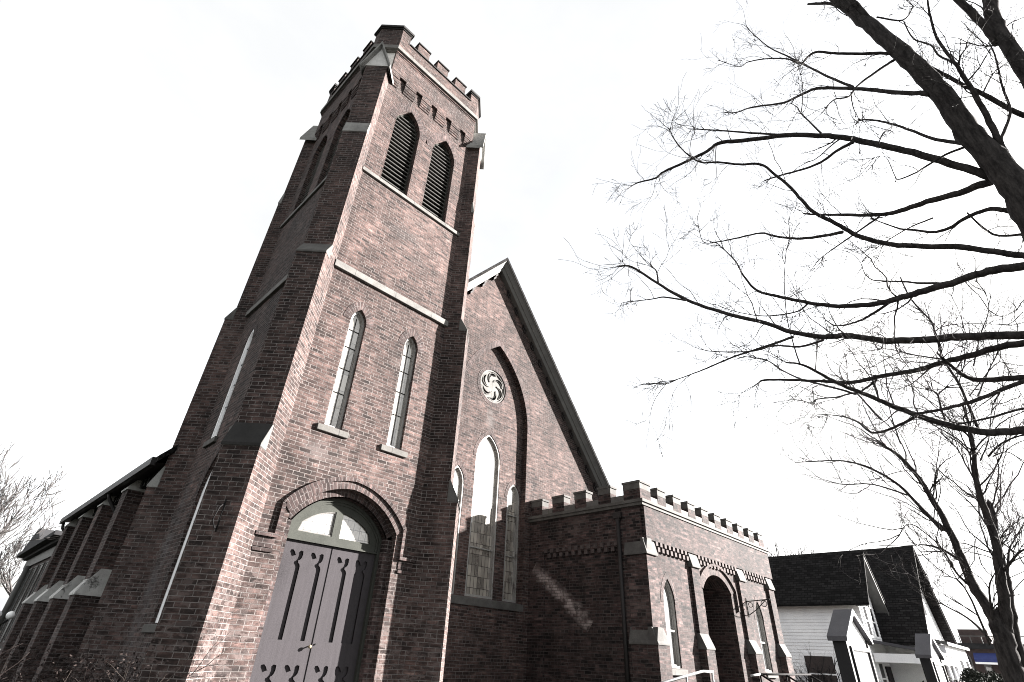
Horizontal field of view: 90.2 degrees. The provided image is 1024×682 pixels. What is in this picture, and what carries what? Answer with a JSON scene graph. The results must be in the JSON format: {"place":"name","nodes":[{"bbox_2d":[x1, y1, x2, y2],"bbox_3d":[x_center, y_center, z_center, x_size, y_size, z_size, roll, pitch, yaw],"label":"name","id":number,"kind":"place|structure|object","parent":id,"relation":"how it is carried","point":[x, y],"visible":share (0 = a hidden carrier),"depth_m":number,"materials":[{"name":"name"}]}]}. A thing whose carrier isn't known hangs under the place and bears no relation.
{"place":"outdoors","nodes":[
{"label":"outdoors","id":0,"kind":"place"},
{"bbox_2d":[0,528,62,649],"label":"library building","id":1,"kind":"structure","parent":0,"point":[35,555],"depth_m":30.73,"materials":[{"name":"grey"}]},
{"bbox_2d":[0,568,32,634],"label":"window","id":2,"kind":"structure","parent":1,"relation":"in","point":[30,570],"depth_m":31.38,"materials":[{"name":"grey glass"}]},
{"bbox_2d":[0,565,38,641],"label":"window","id":3,"kind":"structure","parent":1,"relation":"in","point":[36,567],"depth_m":29.82,"materials":[{"name":"grey glass"}]},
{"bbox_2d":[3,563,44,641],"bbox_3d":[-27.247,14.558,28.521,1.250,3.950,0.060,-25,-41,37],"label":"window","id":4,"kind":"structure","parent":1,"relation":"in","point":[41,566],"depth_m":28.82,"materials":[{"name":"grey glass"}]},
{"bbox_2d":[31,561,48,594],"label":"window","id":5,"kind":"structure","parent":1,"relation":"in","point":[47,561],"depth_m":28.06,"materials":[{"name":"grey glass"}]},
{"bbox_2d":[0,24,795,681],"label":"church","id":6,"kind":"structure","parent":0,"point":[378,462],"depth_m":12.94,"materials":[{"name":"brick"}]},
{"bbox_2d":[141,472,211,632],"bbox_3d":[-6.103,3.666,9.760,1.320,3.335,0.180,-25,-41,37],"label":"lancet window","id":7,"kind":"structure","parent":6,"relation":"in","point":[147,628],"depth_m":9.67,"materials":[{"name":"grey glass"}]},
{"bbox_2d":[202,329,253,447],"bbox_3d":[-6.583,1.008,12.117,0.700,3.085,0.180,-25,-41,37],"label":"lancet window","id":8,"kind":"structure","parent":6,"relation":"in","point":[214,437],"depth_m":12.05,"materials":[{"name":"grey glass"}]},
{"bbox_2d":[249,539,332,681],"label":"door leaf","id":9,"kind":"structure","parent":6,"relation":"in","point":[284,649],"depth_m":9.08,"materials":[{"name":"grey paint"}]},
{"bbox_2d":[302,146,324,201],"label":"louvre window","id":10,"kind":"structure","parent":6,"relation":"in","point":[308,187],"depth_m":16.27,"materials":[{"name":"grey paint"}]},
{"bbox_2d":[256,499,381,681],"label":"door frame","id":11,"kind":"structure","parent":6,"relation":"in","point":[337,523],"depth_m":10.16,"materials":[{"name":"grey paint"}]},
{"bbox_2d":[325,121,346,176],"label":"louvre window","id":12,"kind":"structure","parent":6,"relation":"in","point":[336,145],"depth_m":15.43,"materials":[{"name":"grey paint"}]},
{"bbox_2d":[304,547,374,681],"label":"door leaf","id":13,"kind":"structure","parent":6,"relation":"in","point":[338,630],"depth_m":9.66,"materials":[{"name":"grey paint"}]},
{"bbox_2d":[316,311,363,438],"bbox_3d":[-3.634,0.598,11.204,0.210,3.085,0.700,-25,-41,37],"label":"lancet window","id":14,"kind":"structure","parent":6,"relation":"in","point":[341,388],"depth_m":11.14,"materials":[{"name":"grey glass"}]},
{"bbox_2d":[379,337,415,457],"bbox_3d":[-2.596,1.205,12.100,0.210,3.085,0.700,-25,-41,37],"label":"lancet window","id":15,"kind":"structure","parent":6,"relation":"in","point":[404,380],"depth_m":12.05,"materials":[{"name":"grey glass"}]},
{"bbox_2d":[381,115,416,193],"bbox_3d":[-3.379,-5.660,15.265,0.195,3.380,0.880,-25,-41,37],"label":"louvre window","id":16,"kind":"structure","parent":6,"relation":"in","point":[405,123],"depth_m":15.31,"materials":[{"name":"grey paint"}]},
{"bbox_2d":[422,144,450,219],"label":"louvre window","id":17,"kind":"structure","parent":6,"relation":"in","point":[445,158],"depth_m":16.17,"materials":[{"name":"grey paint"}]},
{"bbox_2d":[451,465,463,593],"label":"lancet window","id":18,"kind":"structure","parent":6,"relation":"in","point":[458,484],"depth_m":15.30,"materials":[{"name":"white glass"}]},
{"bbox_2d":[464,435,499,599],"bbox_3d":[-0.883,5.221,15.781,0.110,4.880,1.080,-25,-41,37],"label":"lancet window","id":19,"kind":"structure","parent":6,"relation":"in","point":[482,537],"depth_m":15.65,"materials":[{"name":"white glass"}]},
{"bbox_2d":[481,370,504,403],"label":"rose window","id":20,"kind":"structure","parent":6,"relation":"in","point":[492,385],"depth_m":18.01,"materials":[{"name":"stone"}]},
{"bbox_2d":[502,485,518,602],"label":"lancet window","id":21,"kind":"structure","parent":6,"relation":"in","point":[512,516],"depth_m":16.12,"materials":[{"name":"grey glass"}]},
{"bbox_2d":[664,580,687,675],"bbox_3d":[4.181,7.436,13.367,0.200,2.210,0.840,-25,-41,37],"label":"lancet window","id":22,"kind":"structure","parent":6,"relation":"in","point":[670,618],"depth_m":13.40,"materials":[{"name":"white glass"}]},
{"bbox_2d":[756,602,778,677],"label":"lancet window","id":23,"kind":"structure","parent":6,"relation":"in","point":[762,635],"depth_m":17.01,"materials":[{"name":"grey glass"}]},
{"bbox_2d":[0,0,1023,643],"label":"sky","id":24,"kind":"structure","parent":0,"point":[150,150],"materials":[{"name":"white"}]},
{"bbox_2d":[768,546,970,681],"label":"house","id":25,"kind":"structure","parent":0,"point":[811,593],"depth_m":28.53,"materials":[{"name":"white paint"}]},
{"bbox_2d":[801,653,840,681],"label":"window","id":26,"kind":"structure","parent":25,"relation":"in","point":[818,657],"depth_m":27.04,"materials":[{"name":"black glass"}]},
{"bbox_2d":[860,606,873,637],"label":"window","id":27,"kind":"structure","parent":25,"relation":"in","point":[869,629],"depth_m":27.04,"materials":[{"name":"white paint"}]},
{"bbox_2d":[867,606,880,638],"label":"window","id":28,"kind":"structure","parent":25,"relation":"in","point":[870,611],"depth_m":27.82,"materials":[{"name":"white paint"}]},
{"bbox_2d":[876,662,887,681],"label":"window","id":29,"kind":"structure","parent":25,"relation":"in","point":[880,666],"depth_m":25.86,"materials":[{"name":"white paint"}]},
{"bbox_2d":[885,666,894,681],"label":"front door","id":30,"kind":"structure","parent":25,"relation":"in","point":[888,669],"depth_m":26.62,"materials":[{"name":"grey paint"}]},
{"bbox_2d":[957,657,964,671],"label":"window","id":31,"kind":"structure","parent":25,"relation":"in","point":[960,661],"depth_m":27.98,"materials":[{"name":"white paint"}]},
{"bbox_2d":[962,658,970,667],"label":"window","id":32,"kind":"structure","parent":25,"relation":"in","point":[966,663],"depth_m":29.25,"materials":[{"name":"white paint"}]},
{"bbox_2d":[954,629,1023,677],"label":"shop building","id":33,"kind":"structure","parent":0,"point":[981,655],"depth_m":40.59,"materials":[{"name":"brown brick"}]},
{"bbox_2d":[966,654,974,669],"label":"window","id":34,"kind":"structure","parent":33,"relation":"in","point":[969,658],"depth_m":40.65,"materials":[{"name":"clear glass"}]},
{"bbox_2d":[984,665,992,671],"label":"window","id":35,"kind":"structure","parent":33,"relation":"in","point":[987,667],"depth_m":39.88,"materials":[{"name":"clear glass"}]},
{"label":"lawn","id":36,"kind":"structure","parent":0,"visible":0},
{"bbox_2d":[0,611,14,625],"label":"lamp post","id":37,"kind":"object","parent":36,"relation":"on","point":[10,615],"visible":1,"depth_m":12.37,"materials":[{"name":"white glass"}]},
{"bbox_2d":[0,512,65,595],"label":"bare tree","id":38,"kind":"object","parent":36,"relation":"on","point":[17,547],"visible":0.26,"depth_m":37.93,"materials":[{"name":"grey plant"}]},
{"bbox_2d":[0,439,66,547],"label":"bare tree","id":39,"kind":"object","parent":36,"relation":"on","point":[4,504],"visible":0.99,"depth_m":25.97,"materials":[{"name":"grey plant"}]},
{"bbox_2d":[0,609,141,681],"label":"bare shrub","id":40,"kind":"object","parent":36,"relation":"on","point":[25,674],"visible":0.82,"depth_m":7.50,"materials":[{"name":"orange plant"}]},
{"bbox_2d":[0,630,249,681],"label":"bare shrub","id":41,"kind":"object","parent":36,"relation":"on","point":[106,665],"visible":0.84,"depth_m":6.92,"materials":[{"name":"orange plant"}]},
{"bbox_2d":[662,670,713,681],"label":"handrail","id":42,"kind":"object","parent":36,"relation":"on","point":[686,676],"visible":1,"depth_m":9.54,"materials":[{"name":"metal"}]},
{"bbox_2d":[766,539,813,556],"bbox_3d":[21.650,20.830,38.733,6.672,10.539,7.305,-25,-41,37],"label":"bare tree","id":43,"kind":"object","parent":36,"relation":"on","point":[775,544],"visible":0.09,"depth_m":39.34,"materials":[{"name":"brown plant"}]},
{"bbox_2d":[559,0,1023,460],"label":"bare tree","id":44,"kind":"object","parent":36,"relation":"on","point":[1001,169],"visible":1,"depth_m":7.07,"materials":[{"name":"black plant"}]},
{"bbox_2d":[794,643,880,681],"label":"bare shrub","id":45,"kind":"object","parent":36,"relation":"on","point":[806,677],"visible":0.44,"depth_m":25.53,"materials":[{"name":"brown plant"}]},
{"bbox_2d":[827,609,878,681],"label":"notice board","id":46,"kind":"object","parent":36,"relation":"on","point":[848,636],"visible":1,"depth_m":9.32,"materials":[{"name":"grey paint"}]},
{"bbox_2d":[915,633,948,681],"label":"notice board","id":47,"kind":"object","parent":36,"relation":"on","point":[929,654],"visible":1,"depth_m":12.64,"materials":[{"name":"grey paint"}]},
{"bbox_2d":[922,671,1002,681],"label":"hedge","id":48,"kind":"object","parent":36,"relation":"on","point":[982,679],"visible":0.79,"depth_m":17.22,"materials":[{"name":"plant"}]},
{"bbox_2d":[960,668,985,681],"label":"evergreen bush","id":49,"kind":"object","parent":36,"relation":"on","point":[970,672],"visible":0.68,"depth_m":23.19,"materials":[{"name":"green plant"}]},
{"bbox_2d":[982,671,1003,681],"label":"evergreen bush","id":50,"kind":"object","parent":36,"relation":"on","point":[998,677],"visible":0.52,"depth_m":22.98,"materials":[{"name":"green plant"}]},
{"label":"entrance steps","id":51,"kind":"object","parent":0,"visible":0},
{"bbox_2d":[750,673,821,681],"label":"handrail","id":52,"kind":"object","parent":51,"relation":"on","point":[786,675],"visible":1,"depth_m":12.31,"materials":[{"name":"metal"}]},
{"label":"pavement","id":53,"kind":"structure","parent":0,"visible":0},
{"bbox_2d":[746,206,1023,681],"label":"bare tree","id":54,"kind":"object","parent":53,"relation":"on","point":[1002,618],"visible":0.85,"depth_m":9.57,"materials":[{"name":"black plant"}]}
]}

